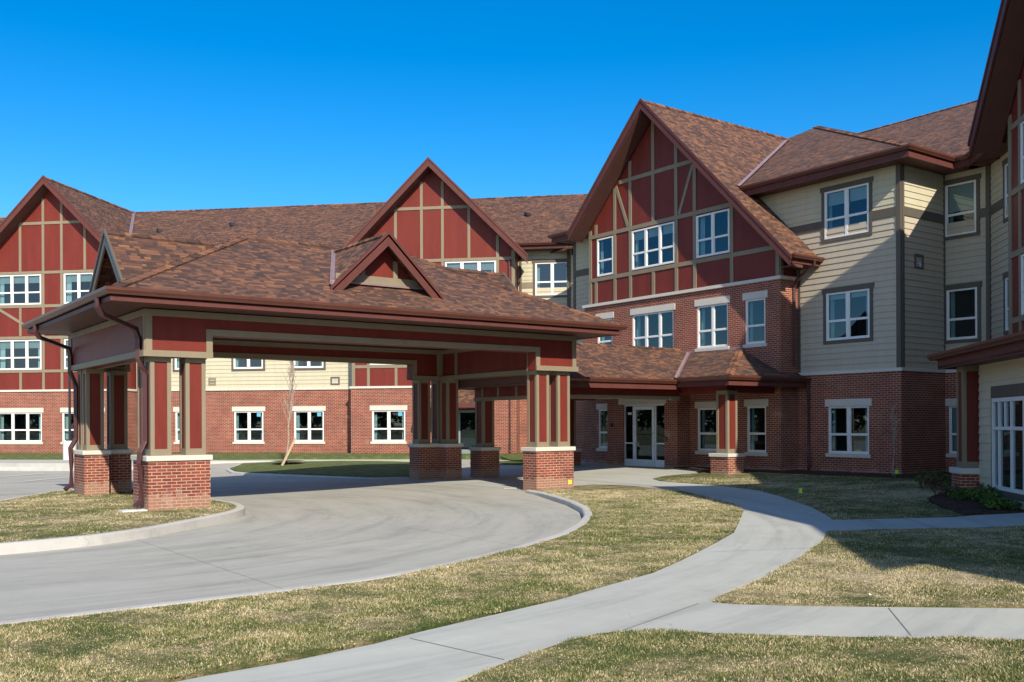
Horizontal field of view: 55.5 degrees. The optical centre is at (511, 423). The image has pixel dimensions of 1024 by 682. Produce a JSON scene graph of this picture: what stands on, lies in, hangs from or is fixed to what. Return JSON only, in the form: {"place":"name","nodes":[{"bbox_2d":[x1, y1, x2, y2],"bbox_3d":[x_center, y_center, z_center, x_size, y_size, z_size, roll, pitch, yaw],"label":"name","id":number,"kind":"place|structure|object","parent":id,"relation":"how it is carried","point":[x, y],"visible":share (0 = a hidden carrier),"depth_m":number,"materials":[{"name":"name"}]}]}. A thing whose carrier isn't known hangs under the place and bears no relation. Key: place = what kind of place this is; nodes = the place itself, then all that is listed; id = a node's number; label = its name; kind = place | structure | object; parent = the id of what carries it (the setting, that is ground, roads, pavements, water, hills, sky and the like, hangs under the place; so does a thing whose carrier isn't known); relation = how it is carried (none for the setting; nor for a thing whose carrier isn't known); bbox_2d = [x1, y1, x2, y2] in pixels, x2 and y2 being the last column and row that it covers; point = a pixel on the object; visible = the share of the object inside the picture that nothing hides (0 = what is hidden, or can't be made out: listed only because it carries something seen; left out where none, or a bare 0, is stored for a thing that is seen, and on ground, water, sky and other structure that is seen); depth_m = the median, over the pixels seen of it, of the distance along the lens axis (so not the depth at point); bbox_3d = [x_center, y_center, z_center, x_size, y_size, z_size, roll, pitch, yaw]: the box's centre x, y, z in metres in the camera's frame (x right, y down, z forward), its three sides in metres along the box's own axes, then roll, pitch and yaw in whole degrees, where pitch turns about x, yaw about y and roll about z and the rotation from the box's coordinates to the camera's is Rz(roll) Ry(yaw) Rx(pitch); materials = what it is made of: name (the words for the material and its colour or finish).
{"place":"outdoors","nodes":[
{"label":"outdoors","id":0,"kind":"place"},
{"bbox_2d":[0,489,236,542],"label":"lawn","id":1,"kind":"structure","parent":0,"point":[87,518],"depth_m":19.07,"materials":[{"name":"plant"}]},
{"bbox_2d":[0,459,409,466],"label":"sidewalk","id":2,"kind":"structure","parent":0,"point":[34,463],"depth_m":42.46,"materials":[{"name":"concrete"}]},
{"bbox_2d":[0,453,522,464],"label":"lawn","id":3,"kind":"structure","parent":0,"point":[515,458],"depth_m":44.83,"materials":[{"name":"green plant"}]},
{"bbox_2d":[0,459,583,621],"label":"road","id":4,"kind":"structure","parent":0,"point":[283,532],"depth_m":16.08,"materials":[{"name":"concrete"}]},
{"bbox_2d":[0,461,591,624],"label":"kerb","id":5,"kind":"structure","parent":4,"relation":"on","point":[48,544],"depth_m":16.03,"materials":[{"name":"concrete"}]},
{"bbox_2d":[21,229,627,511],"bbox_3d":[-4.898,-1.339,26.228,13.600,6.918,8.800,0,0,-36],"label":"drive canopy","id":6,"kind":"object","parent":4,"relation":"on","point":[151,305],"visible":1,"depth_m":23.81,"materials":[{"name":"red brick"}]},
{"bbox_2d":[230,461,409,476],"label":"lawn","id":7,"kind":"structure","parent":0,"point":[367,468],"depth_m":36.76,"materials":[{"name":"green plant"}]},
{"bbox_2d":[281,438,295,465],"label":"wooden stake","id":8,"kind":"object","parent":7,"relation":"on","point":[289,450],"visible":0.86,"depth_m":40.08,"materials":[{"name":"beige wood"}]},
{"bbox_2d":[279,361,300,463],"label":"young tree","id":9,"kind":"object","parent":7,"relation":"on","point":[290,405],"visible":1,"depth_m":40.92,"materials":[{"name":"brown plant"}]},
{"bbox_2d":[0,485,743,681],"bbox_3d":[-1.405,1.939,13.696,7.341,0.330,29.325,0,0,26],"label":"lawn","id":10,"kind":"structure","parent":0,"point":[218,669],"depth_m":9.26,"materials":[{"name":"plant"}]},
{"bbox_2d":[0,0,1000,216],"label":"sky","id":11,"kind":"structure","parent":0,"point":[132,105],"materials":[{"name":"blue"}]},
{"bbox_2d":[178,462,1023,681],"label":"path","id":12,"kind":"structure","parent":0,"point":[704,578],"depth_m":9.15,"materials":[{"name":"concrete"}]},
{"bbox_2d":[458,342,810,477],"bbox_3d":[3.184,-0.398,32.852,9.120,4.570,9.720,0,0,-36],"label":"entrance porch","id":13,"kind":"object","parent":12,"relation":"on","point":[608,371],"visible":0.7,"depth_m":31.08,"materials":[{"name":"red brick"}]},
{"bbox_2d":[458,627,1023,681],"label":"lawn","id":14,"kind":"structure","parent":0,"point":[886,657],"depth_m":7.32,"materials":[{"name":"plant"}]},
{"bbox_2d":[653,472,962,519],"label":"lawn","id":15,"kind":"structure","parent":0,"point":[790,483],"depth_m":23.92,"materials":[{"name":"plant"}]},
{"bbox_2d":[914,471,947,481],"bbox_3d":[10.857,1.393,25.146,0.903,0.352,0.903,0,0,-36],"label":"shrub","id":16,"kind":"object","parent":15,"relation":"on","point":[922,475],"visible":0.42,"depth_m":25.14,"materials":[{"name":"green plant"}]},
{"bbox_2d":[918,473,944,489],"bbox_3d":[10.069,1.401,23.331,0.642,0.445,0.623,0,0,-36],"label":"shrub","id":17,"kind":"object","parent":15,"relation":"on","point":[932,484],"visible":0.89,"depth_m":23.28,"materials":[{"name":"green plant"}]},
{"bbox_2d":[713,525,1023,607],"bbox_3d":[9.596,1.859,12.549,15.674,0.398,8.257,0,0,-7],"label":"lawn","id":18,"kind":"structure","parent":0,"point":[967,604],"depth_m":11.34,"materials":[{"name":"plant"}]},
{"label":"terrain","id":19,"kind":"structure","parent":0,"visible":0},
{"bbox_2d":[0,157,587,459],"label":"brick wing","id":20,"kind":"structure","parent":19,"relation":"on","point":[429,210],"depth_m":47.94,"materials":[{"name":"red brick"}]},
{"bbox_2d":[0,274,40,304],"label":"window","id":21,"kind":"structure","parent":20,"relation":"in","point":[4,279],"depth_m":48.61,"materials":[{"name":"white plastic"}]},
{"bbox_2d":[0,340,41,369],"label":"window","id":22,"kind":"structure","parent":20,"relation":"in","point":[25,344],"depth_m":48.61,"materials":[{"name":"white plastic"}]},
{"bbox_2d":[0,408,43,443],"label":"window","id":23,"kind":"structure","parent":20,"relation":"in","point":[12,411],"depth_m":48.57,"materials":[{"name":"white plastic"}]},
{"bbox_2d":[64,339,67,368],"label":"window","id":24,"kind":"structure","parent":20,"relation":"in","point":[65,340],"depth_m":48.18,"materials":[{"name":"white plastic"}]},
{"bbox_2d":[64,273,92,303],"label":"window","id":25,"kind":"structure","parent":20,"relation":"in","point":[69,278],"depth_m":48.16,"materials":[{"name":"white plastic"}]},
{"bbox_2d":[60,407,104,443],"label":"window","id":26,"kind":"structure","parent":20,"relation":"in","point":[64,410],"depth_m":48.22,"materials":[{"name":"white plastic"}]},
{"bbox_2d":[173,407,178,443],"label":"window","id":27,"kind":"structure","parent":20,"relation":"in","point":[175,409],"depth_m":48.36,"materials":[{"name":"white plastic"}]},
{"bbox_2d":[173,358,178,371],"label":"window","id":28,"kind":"structure","parent":20,"relation":"in","point":[175,361],"depth_m":48.31,"materials":[{"name":"white plastic"}]},
{"bbox_2d":[231,359,264,370],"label":"window","id":29,"kind":"structure","parent":20,"relation":"in","point":[234,362],"depth_m":47.75,"materials":[{"name":"white plastic"}]},
{"bbox_2d":[232,406,264,443],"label":"window","id":30,"kind":"structure","parent":20,"relation":"in","point":[248,410],"depth_m":47.78,"materials":[{"name":"white plastic"}]},
{"bbox_2d":[291,361,325,369],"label":"window","id":31,"kind":"structure","parent":20,"relation":"in","point":[323,364],"depth_m":47.25,"materials":[{"name":"white plastic"}]},
{"bbox_2d":[292,406,325,443],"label":"window","id":32,"kind":"structure","parent":20,"relation":"in","point":[297,409],"depth_m":47.31,"materials":[{"name":"white plastic"}]},
{"bbox_2d":[370,405,406,443],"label":"window","id":33,"kind":"structure","parent":20,"relation":"in","point":[401,409],"depth_m":45.67,"materials":[{"name":"white plastic"}]},
{"bbox_2d":[458,410,474,453],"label":"side door","id":34,"kind":"structure","parent":20,"relation":"in","point":[467,425],"depth_m":45.03,"materials":[{"name":"grey paint"}]},
{"bbox_2d":[445,261,495,272],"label":"window","id":35,"kind":"structure","parent":20,"relation":"in","point":[477,265],"depth_m":45.06,"materials":[{"name":"white plastic"}]},
{"bbox_2d":[532,258,568,297],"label":"window","id":36,"kind":"structure","parent":20,"relation":"in","point":[536,262],"depth_m":45.47,"materials":[{"name":"white plastic"}]},
{"bbox_2d":[547,98,999,473],"bbox_3d":[14.877,-5.437,40.517,22.120,14.950,25.230,0,0,-36],"label":"care home","id":37,"kind":"object","parent":19,"relation":"on","point":[847,272],"visible":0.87,"depth_m":31.96,"materials":[{"name":"red brick"}]},
{"bbox_2d":[596,403,606,450],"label":"window","id":38,"kind":"structure","parent":37,"relation":"in","point":[601,407],"depth_m":38.71,"materials":[{"name":"white plastic"}]},
{"bbox_2d":[595,312,613,343],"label":"window","id":39,"kind":"structure","parent":37,"relation":"in","point":[609,315],"depth_m":38.38,"materials":[{"name":"white plastic"}]},
{"bbox_2d":[597,236,612,276],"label":"window","id":40,"kind":"structure","parent":37,"relation":"in","point":[602,260],"depth_m":38.77,"materials":[{"name":"white plastic"}]},
{"bbox_2d":[624,404,663,466],"bbox_3d":[4.852,0.470,35.784,0.151,2.340,2.150,0,0,-36],"label":"entrance doorway","id":41,"kind":"structure","parent":37,"relation":"in","point":[654,462],"depth_m":35.89,"materials":[{"name":"metal"}]},
{"bbox_2d":[630,303,674,346],"bbox_3d":[5.309,-3.437,36.328,0.305,1.840,2.370,0,0,-36],"label":"window","id":42,"kind":"structure","parent":37,"relation":"in","point":[659,309],"depth_m":36.53,"materials":[{"name":"white plastic"}]},
{"bbox_2d":[632,222,674,269],"bbox_3d":[5.325,-6.587,36.343,0.230,1.490,2.240,0,0,-36],"label":"window","id":43,"kind":"structure","parent":37,"relation":"in","point":[667,228],"depth_m":36.43,"materials":[{"name":"white plastic"}]},
{"bbox_2d":[695,401,715,453],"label":"window","id":44,"kind":"structure","parent":37,"relation":"in","point":[709,405],"depth_m":34.36,"materials":[{"name":"white plastic"}]},
{"bbox_2d":[694,295,729,351],"bbox_3d":[7.050,-3.444,33.947,0.305,1.840,1.630,0,0,-36],"label":"window","id":45,"kind":"structure","parent":37,"relation":"in","point":[717,301],"depth_m":33.97,"materials":[{"name":"white plastic"}]},
{"bbox_2d":[696,209,729,257],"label":"window","id":46,"kind":"structure","parent":37,"relation":"in","point":[702,240],"depth_m":34.02,"materials":[{"name":"white plastic"}]},
{"bbox_2d":[742,290,767,347],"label":"window","id":47,"kind":"structure","parent":37,"relation":"in","point":[750,297],"depth_m":32.54,"materials":[{"name":"white plastic"}]},
{"bbox_2d":[744,399,767,455],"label":"window","id":48,"kind":"structure","parent":37,"relation":"in","point":[749,403],"depth_m":32.53,"materials":[{"name":"white plastic"}]},
{"bbox_2d":[820,176,873,243],"bbox_3d":[10.570,-6.664,30.609,0.251,1.780,1.910,0,0,-36],"label":"window","id":49,"kind":"structure","parent":37,"relation":"in","point":[836,197],"depth_m":30.54,"materials":[{"name":"white plastic"}]},
{"bbox_2d":[822,282,873,344],"bbox_3d":[10.601,-3.414,30.584,0.251,1.780,1.870,0,0,-36],"label":"window","id":50,"kind":"structure","parent":37,"relation":"in","point":[867,288],"depth_m":30.53,"materials":[{"name":"white plastic"}]},
{"bbox_2d":[825,398,871,457],"bbox_3d":[10.629,0.151,30.613,0.305,1.840,1.680,0,0,-36],"label":"window","id":51,"kind":"structure","parent":37,"relation":"in","point":[849,404],"depth_m":30.57,"materials":[{"name":"white plastic"}]},
{"bbox_2d":[945,398,956,456],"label":"window","id":52,"kind":"structure","parent":37,"relation":"in","point":[952,403],"depth_m":30.36,"materials":[{"name":"white plastic"}]},
{"bbox_2d":[944,173,980,240],"bbox_3d":[13.913,-6.643,30.086,0.251,1.870,1.300,0,0,-36],"label":"window","id":53,"kind":"structure","parent":37,"relation":"in","point":[961,185],"depth_m":30.01,"materials":[{"name":"white plastic"}]},
{"bbox_2d":[945,281,981,343],"bbox_3d":[13.941,-3.393,30.065,0.251,1.830,1.290,0,0,-36],"label":"window","id":54,"kind":"structure","parent":37,"relation":"in","point":[977,285],"depth_m":30.05,"materials":[{"name":"white plastic"}]},
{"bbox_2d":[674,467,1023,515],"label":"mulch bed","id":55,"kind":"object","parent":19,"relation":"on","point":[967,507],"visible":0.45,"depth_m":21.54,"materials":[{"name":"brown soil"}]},
{"bbox_2d":[889,405,897,475],"bbox_3d":[11.178,0.545,28.399,0.257,2.219,0.330,0,0,-11],"label":"whip tree","id":56,"kind":"object","parent":55,"relation":"on","point":[894,428],"visible":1,"depth_m":28.40,"materials":[{"name":"brown plant"}]},
{"bbox_2d":[935,474,951,484],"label":"shrub","id":57,"kind":"object","parent":55,"relation":"on","point":[949,475],"visible":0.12,"depth_m":24.06,"materials":[{"name":"green plant"}]},
{"bbox_2d":[941,479,951,490],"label":"shrub","id":58,"kind":"object","parent":55,"relation":"on","point":[949,482],"visible":0.13,"depth_m":22.91,"materials":[{"name":"green plant"}]},
{"bbox_2d":[932,484,965,495],"bbox_3d":[9.933,1.515,22.006,0.853,0.297,0.821,0,0,-36],"label":"shrub","id":59,"kind":"object","parent":55,"relation":"on","point":[944,488],"visible":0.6,"depth_m":21.98,"materials":[{"name":"green plant"}]},
{"bbox_2d":[947,486,980,499],"bbox_3d":[9.886,1.523,21.231,0.772,0.325,0.756,0,0,-36],"label":"shrub","id":60,"kind":"object","parent":55,"relation":"on","point":[966,493],"visible":0.75,"depth_m":21.17,"materials":[{"name":"green plant"}]},
{"bbox_2d":[973,480,997,491],"bbox_3d":[10.583,1.419,21.608,0.744,0.456,0.746,0,0,-36],"label":"shrub","id":61,"kind":"object","parent":55,"relation":"on","point":[977,484],"visible":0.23,"depth_m":21.56,"materials":[{"name":"green plant"}]},
{"bbox_2d":[971,484,1000,499],"bbox_3d":[10.072,1.488,20.623,0.645,0.407,0.647,0,0,-36],"label":"shrub","id":62,"kind":"object","parent":55,"relation":"on","point":[982,493],"visible":0.55,"depth_m":20.60,"materials":[{"name":"green plant"}]},
{"bbox_2d":[979,492,1009,505],"bbox_3d":[9.807,1.564,19.796,0.594,0.313,0.570,0,0,-36],"label":"shrub","id":63,"kind":"object","parent":55,"relation":"on","point":[989,496],"visible":0.39,"depth_m":19.80,"materials":[{"name":"green plant"}]},
{"bbox_2d":[982,497,1021,509],"bbox_3d":[9.743,1.597,19.391,0.737,0.269,0.736,0,0,-36],"label":"shrub","id":64,"kind":"object","parent":55,"relation":"on","point":[1000,503],"visible":0.98,"depth_m":19.25,"materials":[{"name":"green plant"}]},
{"bbox_2d":[927,0,1023,508],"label":"gabled wing","id":65,"kind":"structure","parent":19,"relation":"on","point":[990,408],"depth_m":23.51,"materials":[{"name":"red brick"}]},
{"bbox_2d":[1002,157,1007,222],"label":"window","id":66,"kind":"structure","parent":65,"relation":"in","point":[1005,162],"depth_m":27.92,"materials":[{"name":"white plastic"}]},
{"bbox_2d":[1002,272,1008,334],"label":"window","id":67,"kind":"structure","parent":65,"relation":"in","point":[1005,275],"depth_m":27.94,"materials":[{"name":"white plastic"}]},
{"bbox_2d":[991,396,1023,494],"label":"sunroom window","id":68,"kind":"structure","parent":65,"relation":"in","point":[1010,427],"depth_m":20.79,"materials":[{"name":"white plastic"}]},
{"bbox_2d":[1020,121,1023,183],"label":"window","id":69,"kind":"structure","parent":65,"relation":"in","point":[1022,124],"depth_m":24.00,"materials":[{"name":"white plastic"}]},
{"bbox_2d":[1021,254,1023,314],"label":"window","id":70,"kind":"structure","parent":65,"relation":"in","point":[1022,256],"depth_m":24.00,"materials":[{"name":"white plastic"}]}
]}

